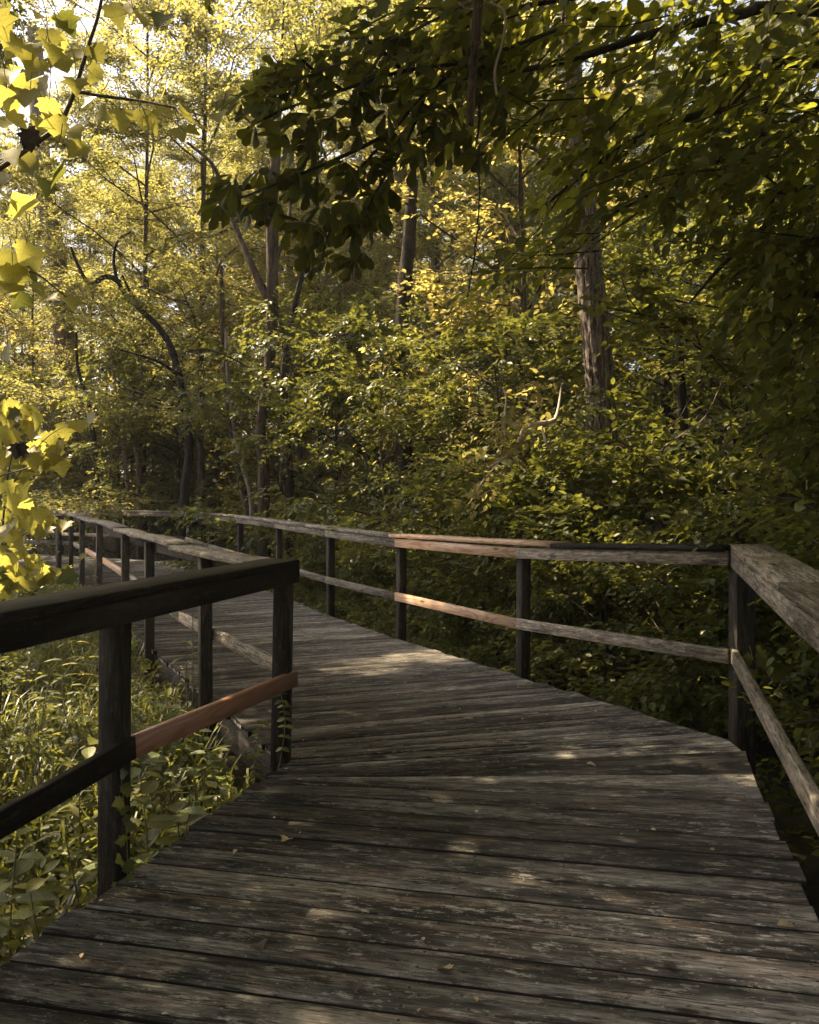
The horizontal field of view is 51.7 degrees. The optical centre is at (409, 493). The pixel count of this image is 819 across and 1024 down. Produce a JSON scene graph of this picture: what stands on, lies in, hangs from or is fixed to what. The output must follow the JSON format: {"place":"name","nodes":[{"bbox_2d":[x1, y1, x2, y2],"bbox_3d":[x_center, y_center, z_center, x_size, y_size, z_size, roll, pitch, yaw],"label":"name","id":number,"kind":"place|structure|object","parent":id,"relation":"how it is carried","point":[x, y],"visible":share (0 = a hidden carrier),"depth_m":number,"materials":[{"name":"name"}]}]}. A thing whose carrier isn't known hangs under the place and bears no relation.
{"place":"outdoors","nodes":[
{"label":"outdoors","id":0,"kind":"place"},
{"bbox_2d":[0,214,85,362],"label":"sycamore sprig","id":1,"kind":"object","parent":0,"point":[19,267],"visible":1,"depth_m":2.36,"materials":[{"name":"yellow plant"}]},
{"bbox_2d":[0,0,227,219],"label":"sycamore branch","id":2,"kind":"object","parent":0,"point":[23,89],"visible":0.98,"depth_m":2.18,"materials":[{"name":"yellow plant"}]},
{"bbox_2d":[16,125,41,152],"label":"withered leaf","id":3,"kind":"object","parent":2,"relation":"attached to","point":[30,139],"visible":1,"depth_m":2.11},
{"bbox_2d":[212,0,477,138],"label":"maple branch","id":4,"kind":"object","parent":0,"point":[253,89],"visible":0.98,"depth_m":4.20,"materials":[{"name":"green plant"}]},
{"bbox_2d":[0,415,818,956],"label":"forest floor","id":5,"kind":"structure","parent":0,"point":[806,849],"depth_m":6.42,"materials":[{"name":"brown soil"}]},
{"bbox_2d":[0,0,43,181],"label":"shade tree","id":6,"kind":"object","parent":5,"relation":"on","point":[26,33],"visible":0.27,"depth_m":22.75,"materials":[{"name":"yellow plant"}]},
{"bbox_2d":[0,828,57,957],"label":"weed","id":7,"kind":"object","parent":5,"relation":"on","point":[24,864],"visible":0.63,"depth_m":3.44,"materials":[{"name":"plant"}]},
{"bbox_2d":[0,859,59,960],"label":"weed","id":8,"kind":"object","parent":5,"relation":"on","point":[34,884],"visible":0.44,"depth_m":3.69,"materials":[{"name":"plant"}]},
{"bbox_2d":[0,885,71,962],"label":"weed","id":9,"kind":"object","parent":5,"relation":"on","point":[51,888],"visible":0.41,"depth_m":3.20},
{"bbox_2d":[0,651,74,805],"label":"bush","id":10,"kind":"object","parent":5,"relation":"on","point":[12,743],"visible":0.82,"depth_m":5.29,"materials":[{"name":"green plant"}]},
{"bbox_2d":[0,283,75,506],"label":"understorey tree","id":11,"kind":"object","parent":5,"relation":"on","point":[12,330],"visible":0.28,"depth_m":27.93,"materials":[{"name":"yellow plant"}]},
{"bbox_2d":[0,348,93,553],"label":"understorey tree","id":12,"kind":"object","parent":5,"relation":"on","point":[16,425],"visible":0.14,"depth_m":24.62,"materials":[{"name":"green plant"}]},
{"bbox_2d":[0,388,99,719],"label":"sycamore sapling","id":13,"kind":"object","parent":5,"relation":"on","point":[46,451],"visible":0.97,"depth_m":5.74,"materials":[{"name":"yellow plant"}]},
{"bbox_2d":[27,25,81,553],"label":"tree","id":14,"kind":"object","parent":5,"relation":"on","point":[65,334],"visible":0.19,"depth_m":29.72,"materials":[{"name":"brown plant"}]},
{"bbox_2d":[0,190,115,520],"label":"forest tree","id":15,"kind":"object","parent":5,"relation":"on","point":[39,302],"visible":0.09,"depth_m":34.80,"materials":[{"name":"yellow plant"}]},
{"bbox_2d":[36,833,96,908],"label":"weed","id":16,"kind":"object","parent":5,"relation":"on","point":[88,875],"visible":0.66,"depth_m":3.73,"materials":[{"name":"plant"}]},
{"bbox_2d":[43,737,97,865],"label":"weed","id":17,"kind":"object","parent":5,"relation":"on","point":[88,752],"visible":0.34,"depth_m":4.96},
{"bbox_2d":[0,135,147,553],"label":"forest tree","id":18,"kind":"object","parent":5,"relation":"on","point":[60,185],"visible":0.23,"depth_m":28.77,"materials":[{"name":"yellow plant"}]},
{"bbox_2d":[2,386,150,554],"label":"understorey tree","id":19,"kind":"object","parent":5,"relation":"on","point":[78,469],"visible":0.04,"depth_m":28.29,"materials":[{"name":"green plant"}]},
{"bbox_2d":[56,787,97,907],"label":"weed","id":20,"kind":"object","parent":5,"relation":"on","point":[74,810],"visible":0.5,"depth_m":4.34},
{"bbox_2d":[75,332,100,552],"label":"tree","id":21,"kind":"object","parent":5,"relation":"on","point":[93,438],"visible":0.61,"depth_m":23.45,"materials":[{"name":"brown plant"}]},
{"bbox_2d":[17,310,177,558],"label":"understorey tree","id":22,"kind":"object","parent":5,"relation":"on","point":[77,477],"visible":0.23,"depth_m":26.84,"materials":[{"name":"green plant"}]},
{"bbox_2d":[0,12,199,532],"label":"forest tree","id":23,"kind":"object","parent":5,"relation":"on","point":[60,92],"visible":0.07,"depth_m":35.78,"materials":[{"name":"yellow plant"}]},
{"bbox_2d":[11,157,189,515],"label":"forest tree","id":24,"kind":"object","parent":5,"relation":"on","point":[47,349],"visible":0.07,"depth_m":41.03,"materials":[{"name":"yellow plant"}]},
{"bbox_2d":[0,124,234,553],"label":"forest tree","id":25,"kind":"object","parent":5,"relation":"on","point":[170,167],"visible":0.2,"depth_m":28.70,"materials":[{"name":"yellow plant"}]},
{"bbox_2d":[24,324,225,560],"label":"understorey tree","id":26,"kind":"object","parent":5,"relation":"on","point":[124,373],"visible":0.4,"depth_m":23.88,"materials":[{"name":"green plant"}]},
{"bbox_2d":[70,231,193,560],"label":"tree","id":27,"kind":"object","parent":5,"relation":"on","point":[186,473],"visible":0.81,"depth_m":20.93,"materials":[{"name":"brown plant"}]},
{"bbox_2d":[0,573,270,957],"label":"grass","id":28,"kind":"structure","parent":5,"relation":"on","point":[42,777],"depth_m":5.96,"materials":[{"name":"plant"}]},
{"bbox_2d":[0,0,288,559],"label":"forest tree","id":29,"kind":"object","parent":5,"relation":"on","point":[104,129],"visible":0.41,"depth_m":23.08,"materials":[{"name":"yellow plant"}]},
{"bbox_2d":[130,771,176,865],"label":"weed","id":30,"kind":"object","parent":5,"relation":"on","point":[145,788],"visible":0.59,"depth_m":4.30,"materials":[{"name":"plant"}]},
{"bbox_2d":[138,702,185,811],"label":"weed","id":31,"kind":"object","parent":5,"relation":"on","point":[147,757],"visible":0.59,"depth_m":5.51,"materials":[{"name":"plant"}]},
{"bbox_2d":[53,314,280,560],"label":"understorey tree","id":32,"kind":"object","parent":5,"relation":"on","point":[180,461],"visible":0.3,"depth_m":23.45,"materials":[{"name":"green plant"}]},
{"bbox_2d":[140,802,207,857],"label":"weed","id":33,"kind":"object","parent":5,"relation":"on","point":[166,824],"visible":0.31,"depth_m":4.45,"materials":[{"name":"plant"}]},
{"bbox_2d":[86,60,288,506],"bbox_3d":[-9.197,-8.071,36.229,10.036,19.984,9.929,0,0,-13],"label":"forest tree","id":34,"kind":"object","parent":5,"relation":"on","point":[183,189],"visible":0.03,"depth_m":35.63,"materials":[{"name":"green plant"}]},
{"bbox_2d":[0,0,379,565],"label":"forest tree","id":35,"kind":"object","parent":5,"relation":"on","point":[187,16],"visible":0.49,"depth_m":21.37,"materials":[{"name":"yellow plant"}]},
{"bbox_2d":[112,386,277,559],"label":"understorey tree","id":36,"kind":"object","parent":5,"relation":"on","point":[163,473],"visible":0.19,"depth_m":25.96,"materials":[{"name":"green plant"}]},
{"bbox_2d":[59,70,342,550],"bbox_3d":[-6.803,-5.701,29.597,9.590,16.336,9.487,0,0,-4],"label":"forest tree","id":37,"kind":"object","parent":5,"relation":"on","point":[156,181],"visible":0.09,"depth_m":28.72,"materials":[{"name":"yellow plant"}]},
{"bbox_2d":[177,745,231,806],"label":"weed","id":38,"kind":"object","parent":5,"relation":"on","point":[196,771],"visible":0.54,"depth_m":5.29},
{"bbox_2d":[219,266,248,553],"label":"tree","id":39,"kind":"object","parent":5,"relation":"on","point":[243,494],"visible":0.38,"depth_m":19.94,"materials":[{"name":"brown plant"}]},
{"bbox_2d":[224,327,254,554],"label":"tree","id":40,"kind":"object","parent":5,"relation":"on","point":[248,487],"visible":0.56,"depth_m":18.96,"materials":[{"name":"brown plant"}]},
{"bbox_2d":[105,0,457,590],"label":"tree","id":41,"kind":"object","parent":5,"relation":"on","point":[273,250],"visible":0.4,"depth_m":17.12,"materials":[{"name":"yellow plant"}]},
{"bbox_2d":[143,286,425,579],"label":"understorey tree","id":42,"kind":"object","parent":5,"relation":"on","point":[249,541],"visible":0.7,"depth_m":17.25,"materials":[{"name":"green green leaf"},{"name":"grey brown bark"}]},
{"bbox_2d":[178,122,391,488],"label":"forest tree","id":43,"kind":"object","parent":5,"relation":"on","point":[229,338],"depth_m":34.14,"materials":[{"name":"green plant"}]},
{"bbox_2d":[149,0,425,497],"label":"forest tree","id":44,"kind":"object","parent":5,"relation":"on","point":[257,163],"visible":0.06,"depth_m":28.96,"materials":[{"name":"green plant"}]},
{"bbox_2d":[280,272,304,598],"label":"tree","id":45,"kind":"object","parent":5,"relation":"on","point":[289,485],"visible":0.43,"depth_m":17.93,"materials":[{"name":"brown plant"}]},
{"bbox_2d":[136,0,460,551],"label":"forest tree","id":46,"kind":"object","parent":5,"relation":"on","point":[397,173],"visible":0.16,"depth_m":22.78,"materials":[{"name":"green plant"}]},
{"bbox_2d":[180,205,430,515],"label":"understorey tree","id":47,"kind":"object","parent":5,"relation":"on","point":[300,450],"visible":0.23,"depth_m":23.15,"materials":[{"name":"green plant"}]},
{"bbox_2d":[268,482,370,609],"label":"bush","id":48,"kind":"object","parent":5,"relation":"on","point":[319,585],"visible":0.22,"depth_m":16.11,"materials":[{"name":"green plant"}]},
{"bbox_2d":[206,267,463,570],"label":"understorey tree","id":49,"kind":"object","parent":5,"relation":"on","point":[357,302],"visible":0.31,"depth_m":18.89,"materials":[{"name":"green plant"}]},
{"bbox_2d":[283,524,394,623],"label":"bush","id":50,"kind":"object","parent":5,"relation":"on","point":[306,557],"visible":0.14,"depth_m":15.64,"materials":[{"name":"green plant"}]},
{"bbox_2d":[240,292,498,619],"bbox_3d":[-0.460,-0.485,15.103,4.559,6.119,4.850,0,0,16],"label":"understorey tree","id":51,"kind":"object","parent":5,"relation":"on","point":[313,505],"visible":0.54,"depth_m":14.52,"materials":[{"name":"green green leaf"},{"name":"grey brown bark"}]},
{"bbox_2d":[310,506,433,625],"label":"bush","id":52,"kind":"object","parent":5,"relation":"on","point":[339,592],"visible":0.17,"depth_m":14.61,"materials":[{"name":"green plant"}]},
{"bbox_2d":[227,0,529,510],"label":"forest tree","id":53,"kind":"object","parent":5,"relation":"on","point":[375,236],"visible":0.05,"depth_m":27.54,"materials":[{"name":"green plant"}]},
{"bbox_2d":[391,180,418,612],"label":"tree","id":54,"kind":"object","parent":5,"relation":"on","point":[408,250],"visible":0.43,"depth_m":15.39,"materials":[{"name":"brown plant"}]},
{"bbox_2d":[335,525,482,636],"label":"bush","id":55,"kind":"object","parent":5,"relation":"on","point":[366,576],"visible":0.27,"depth_m":13.59,"materials":[{"name":"green plant"}]},
{"bbox_2d":[0,552,818,1023],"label":"boardwalk","id":56,"kind":"structure","parent":5,"relation":"on","point":[554,898],"depth_m":3.33,"materials":[{"name":"brown wood"}]},
{"bbox_2d":[4,514,68,575],"bbox_3d":[-9.770,1.351,19.483,6.101,1.882,0.200,0,0,30],"label":"railing","id":57,"kind":"object","parent":56,"relation":"attached to","point":[58,542],"visible":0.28,"depth_m":18.12,"materials":[{"name":"brown wood"}]},
{"bbox_2d":[4,508,184,554],"bbox_3d":[-9.262,1.383,22.160,9.341,1.966,0.190,0,0,30],"label":"railing","id":58,"kind":"object","parent":56,"relation":"attached to","point":[147,513],"visible":0.27,"depth_m":20.84,"materials":[{"name":"brown wood"}]},
{"bbox_2d":[0,558,299,896],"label":"railing","id":59,"kind":"object","parent":56,"relation":"attached to","point":[111,612],"visible":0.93,"depth_m":3.30,"materials":[{"name":"brown wood"}]},
{"bbox_2d":[111,767,137,886],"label":"ivy sprig","id":60,"kind":"object","parent":59,"relation":"attached to","point":[126,789],"visible":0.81,"depth_m":3.27,"materials":[{"name":"green plant"}]},
{"bbox_2d":[66,513,299,772],"bbox_3d":[-3.927,1.347,11.316,0.205,1.926,14.580,0,0,-26],"label":"railing","id":61,"kind":"object","parent":56,"relation":"attached to","point":[151,544],"visible":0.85,"depth_m":7.52,"materials":[{"name":"brown wood"}]},
{"bbox_2d":[185,512,755,780],"bbox_3d":[-1.640,1.367,12.548,0.203,2.112,16.664,0,0,-26],"label":"railing","id":62,"kind":"object","parent":56,"relation":"attached to","point":[742,631],"visible":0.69,"depth_m":6.90,"materials":[{"name":"brown wood"}]},
{"bbox_2d":[728,544,818,835],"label":"railing","id":63,"kind":"object","parent":56,"relation":"attached to","point":[784,587],"visible":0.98,"depth_m":3.50,"materials":[{"name":"brown wood"}]},
{"bbox_2d":[733,645,791,683],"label":"creeper sprig","id":64,"kind":"object","parent":63,"relation":"attached to","point":[781,671],"visible":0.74,"depth_m":4.93,"materials":[{"name":"green plant"}]},
{"bbox_2d":[0,563,818,961],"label":"ground cover","id":65,"kind":"object","parent":5,"relation":"on","point":[88,889],"visible":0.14,"depth_m":6.44,"materials":[{"name":"green plant"}]},
{"bbox_2d":[206,693,293,799],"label":"fern sprig","id":66,"kind":"object","parent":65,"relation":"on","point":[220,765],"visible":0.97,"depth_m":4.59,"materials":[{"name":"green plant"}]},
{"bbox_2d":[248,0,574,528],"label":"forest tree","id":67,"kind":"object","parent":5,"relation":"on","point":[493,185],"visible":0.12,"depth_m":21.95,"materials":[{"name":"green plant"}]},
{"bbox_2d":[319,367,525,576],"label":"understorey tree","id":68,"kind":"object","parent":5,"relation":"on","point":[491,401],"visible":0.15,"depth_m":16.78,"materials":[{"name":"green plant"}]},
{"bbox_2d":[333,275,526,528],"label":"understorey tree","id":69,"kind":"object","parent":5,"relation":"on","point":[392,314],"visible":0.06,"depth_m":21.13,"materials":[{"name":"green plant"}]},
{"bbox_2d":[379,500,512,641],"bbox_3d":[0.718,1.242,12.912,2.350,2.540,2.728,0,0,-5],"label":"bush","id":70,"kind":"object","parent":5,"relation":"on","point":[432,532],"visible":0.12,"depth_m":12.94,"materials":[{"name":"green plant"}]},
{"bbox_2d":[379,542,514,660],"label":"bush","id":71,"kind":"object","parent":5,"relation":"on","point":[414,590],"visible":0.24,"depth_m":11.34,"materials":[{"name":"green plant"}]},
{"bbox_2d":[361,121,580,506],"bbox_3d":[2.660,-6.305,30.834,9.109,14.463,9.012,0,0,5],"label":"forest tree","id":72,"kind":"object","parent":5,"relation":"on","point":[482,250],"visible":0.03,"depth_m":30.65,"materials":[{"name":"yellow plant"}]},
{"bbox_2d":[284,0,659,651],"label":"tree","id":73,"kind":"object","parent":5,"relation":"on","point":[599,372],"visible":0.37,"depth_m":11.06,"materials":[{"name":"brown plant"}]},
{"bbox_2d":[311,302,681,643],"bbox_3d":[1.039,-0.146,12.158,4.911,5.297,4.616,0,0,-9],"label":"understorey tree","id":74,"kind":"object","parent":5,"relation":"on","point":[481,339],"visible":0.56,"depth_m":12.05,"materials":[{"name":"green green leaf"},{"name":"grey brown bark"}]},
{"bbox_2d":[444,362,561,526],"bbox_3d":[0.931,-0.473,8.073,1.205,1.622,1.126,0,0,0],"label":"broken branch","id":75,"kind":"object","parent":5,"relation":"on","point":[523,428],"visible":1,"depth_m":8.06,"materials":[{"name":"green wood"}]},
{"bbox_2d":[406,481,602,667],"bbox_3d":[1.183,1.098,10.763,2.645,2.792,3.070,0,0,-6],"label":"bush","id":76,"kind":"object","parent":5,"relation":"on","point":[436,614],"visible":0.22,"depth_m":10.25,"materials":[{"name":"green plant"}]},
{"bbox_2d":[315,0,695,495],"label":"forest tree","id":77,"kind":"object","parent":5,"relation":"on","point":[456,177],"visible":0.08,"depth_m":25.22,"materials":[{"name":"green plant"}]},
{"bbox_2d":[325,0,732,556],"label":"understorey tree","id":78,"kind":"object","parent":5,"relation":"on","point":[426,282],"visible":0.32,"depth_m":14.21,"materials":[{"name":"green plant"}]},
{"bbox_2d":[383,403,687,667],"bbox_3d":[1.738,0.703,11.133,4.690,3.798,4.040,0,0,-23],"label":"bush","id":79,"kind":"object","parent":5,"relation":"on","point":[464,491],"visible":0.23,"depth_m":10.16,"materials":[{"name":"green plant"}]},
{"bbox_2d":[449,315,633,532],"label":"understorey tree","id":80,"kind":"object","parent":5,"relation":"on","point":[564,394],"visible":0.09,"depth_m":20.16,"materials":[{"name":"green plant"}]},
{"bbox_2d":[455,557,632,690],"bbox_3d":[1.561,1.516,9.654,2.004,1.916,2.378,0,0,-3],"label":"bush","id":81,"kind":"object","parent":5,"relation":"on","point":[544,610],"visible":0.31,"depth_m":9.19,"materials":[{"name":"green plant"}]},
{"bbox_2d":[453,0,698,483],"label":"forest tree","id":82,"kind":"object","parent":5,"relation":"on","point":[536,159],"visible":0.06,"depth_m":29.69,"materials":[{"name":"green plant"}]},
{"bbox_2d":[346,0,818,548],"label":"beech tree","id":83,"kind":"object","parent":5,"relation":"on","point":[606,168],"visible":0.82,"depth_m":6.16,"materials":[{"name":"green plant"}]},
{"bbox_2d":[196,23,558,290],"bbox_3d":[-0.096,-1.968,4.619,2.357,1.809,0.760,0,0,-35],"label":"hanging branch","id":84,"kind":"object","parent":83,"relation":"hanging from","point":[265,207],"visible":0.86,"depth_m":4.43,"materials":[{"name":"green plant"}]},
{"bbox_2d":[465,0,482,127],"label":"hanging vine","id":85,"kind":"object","parent":84,"relation":"hanging from","point":[474,49],"visible":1,"depth_m":3.99,"materials":[{"name":"brown plant"}]},
{"bbox_2d":[438,192,741,535],"bbox_3d":[3.928,-1.855,16.579,6.411,8.010,5.090,0,0,-35],"label":"understorey tree","id":86,"kind":"object","parent":5,"relation":"on","point":[700,396],"visible":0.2,"depth_m":16.34,"materials":[{"name":"green plant"}]},
{"bbox_2d":[482,483,737,703],"bbox_3d":[2.164,1.192,8.654,2.768,2.585,2.384,0,0,12],"label":"bush","id":87,"kind":"object","parent":5,"relation":"on","point":[557,571],"visible":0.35,"depth_m":8.42,"materials":[{"name":"green plant"}]},
{"bbox_2d":[476,72,764,518],"bbox_3d":[6.579,-5.340,24.314,8.427,13.085,9.801,0,0,39],"label":"forest tree","id":88,"kind":"object","parent":5,"relation":"on","point":[647,97],"visible":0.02,"depth_m":23.33,"materials":[{"name":"green plant"}]},
{"bbox_2d":[450,424,818,688],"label":"bush","id":89,"kind":"object","parent":5,"relation":"on","point":[535,509],"visible":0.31,"depth_m":9.55,"materials":[{"name":"green plant"}]},
{"bbox_2d":[494,372,818,685],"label":"bush","id":90,"kind":"object","parent":5,"relation":"on","point":[646,479],"visible":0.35,"depth_m":9.30,"materials":[{"name":"green plant"}]},
{"bbox_2d":[506,525,816,738],"bbox_3d":[2.394,1.348,7.585,2.393,2.144,2.839,0,0,-25],"label":"bush","id":91,"kind":"object","parent":5,"relation":"on","point":[712,588],"visible":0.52,"depth_m":7.21,"materials":[{"name":"olive green leaf"},{"name":"brown twig"}]},
{"bbox_2d":[651,238,676,541],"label":"tree","id":92,"kind":"object","parent":5,"relation":"on","point":[667,410],"visible":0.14,"depth_m":15.92,"materials":[{"name":"brown plant"}]},
{"bbox_2d":[510,85,818,536],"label":"understorey tree","id":93,"kind":"object","parent":5,"relation":"on","point":[641,268],"visible":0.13,"depth_m":13.35,"materials":[{"name":"green plant"}]},
{"bbox_2d":[536,0,818,442],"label":"forest tree","id":94,"kind":"object","parent":5,"relation":"on","point":[669,53],"visible":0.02,"depth_m":30.89,"materials":[{"name":"green plant"}]},
{"bbox_2d":[550,1,818,600],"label":"understorey tree","id":95,"kind":"object","parent":5,"relation":"on","point":[781,242],"visible":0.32,"depth_m":7.81,"materials":[{"name":"green plant"}]},
{"bbox_2d":[675,332,695,597],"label":"tree","id":96,"kind":"object","parent":5,"relation":"on","point":[681,396],"visible":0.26,"depth_m":11.95,"materials":[{"name":"brown plant"}]},
{"bbox_2d":[568,102,813,483],"bbox_3d":[9.472,-5.527,25.090,10.241,12.586,8.806,0,0,-28],"label":"forest tree","id":97,"kind":"object","parent":5,"relation":"on","point":[711,384],"visible":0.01,"depth_m":24.74,"materials":[{"name":"green plant"}]},
{"bbox_2d":[566,214,816,519],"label":"understorey tree","id":98,"kind":"object","parent":5,"relation":"on","point":[707,268],"visible":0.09,"depth_m":16.87,"materials":[{"name":"green plant"}]},
{"bbox_2d":[605,496,818,771],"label":"bush","id":99,"kind":"object","parent":5,"relation":"on","point":[676,684],"visible":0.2,"depth_m":6.67,"materials":[{"name":"green plant"}]},
{"bbox_2d":[621,270,811,481],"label":"understorey tree","id":100,"kind":"object","parent":5,"relation":"on","point":[695,288],"visible":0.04,"depth_m":20.24,"materials":[{"name":"green plant"}]},
{"bbox_2d":[617,476,818,733],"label":"bush","id":101,"kind":"object","parent":5,"relation":"on","point":[696,663],"visible":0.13,"depth_m":6.62,"materials":[{"name":"green plant"}]},
{"bbox_2d":[647,195,818,541],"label":"understorey tree","id":102,"kind":"object","parent":5,"relation":"on","point":[704,318],"visible":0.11,"depth_m":10.32,"materials":[{"name":"green plant"}]},
{"bbox_2d":[691,466,818,780],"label":"bush","id":103,"kind":"object","parent":5,"relation":"on","point":[791,549],"visible":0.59,"depth_m":4.85,"materials":[{"name":"green plant"}]},
{"bbox_2d":[699,426,818,710],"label":"bush","id":104,"kind":"object","parent":5,"relation":"on","point":[770,616],"visible":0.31,"depth_m":6.21,"materials":[{"name":"green plant"}]},
{"bbox_2d":[0,0,818,476],"label":"sky","id":105,"kind":"structure","parent":0,"point":[85,21],"materials":[{"name":"white"}]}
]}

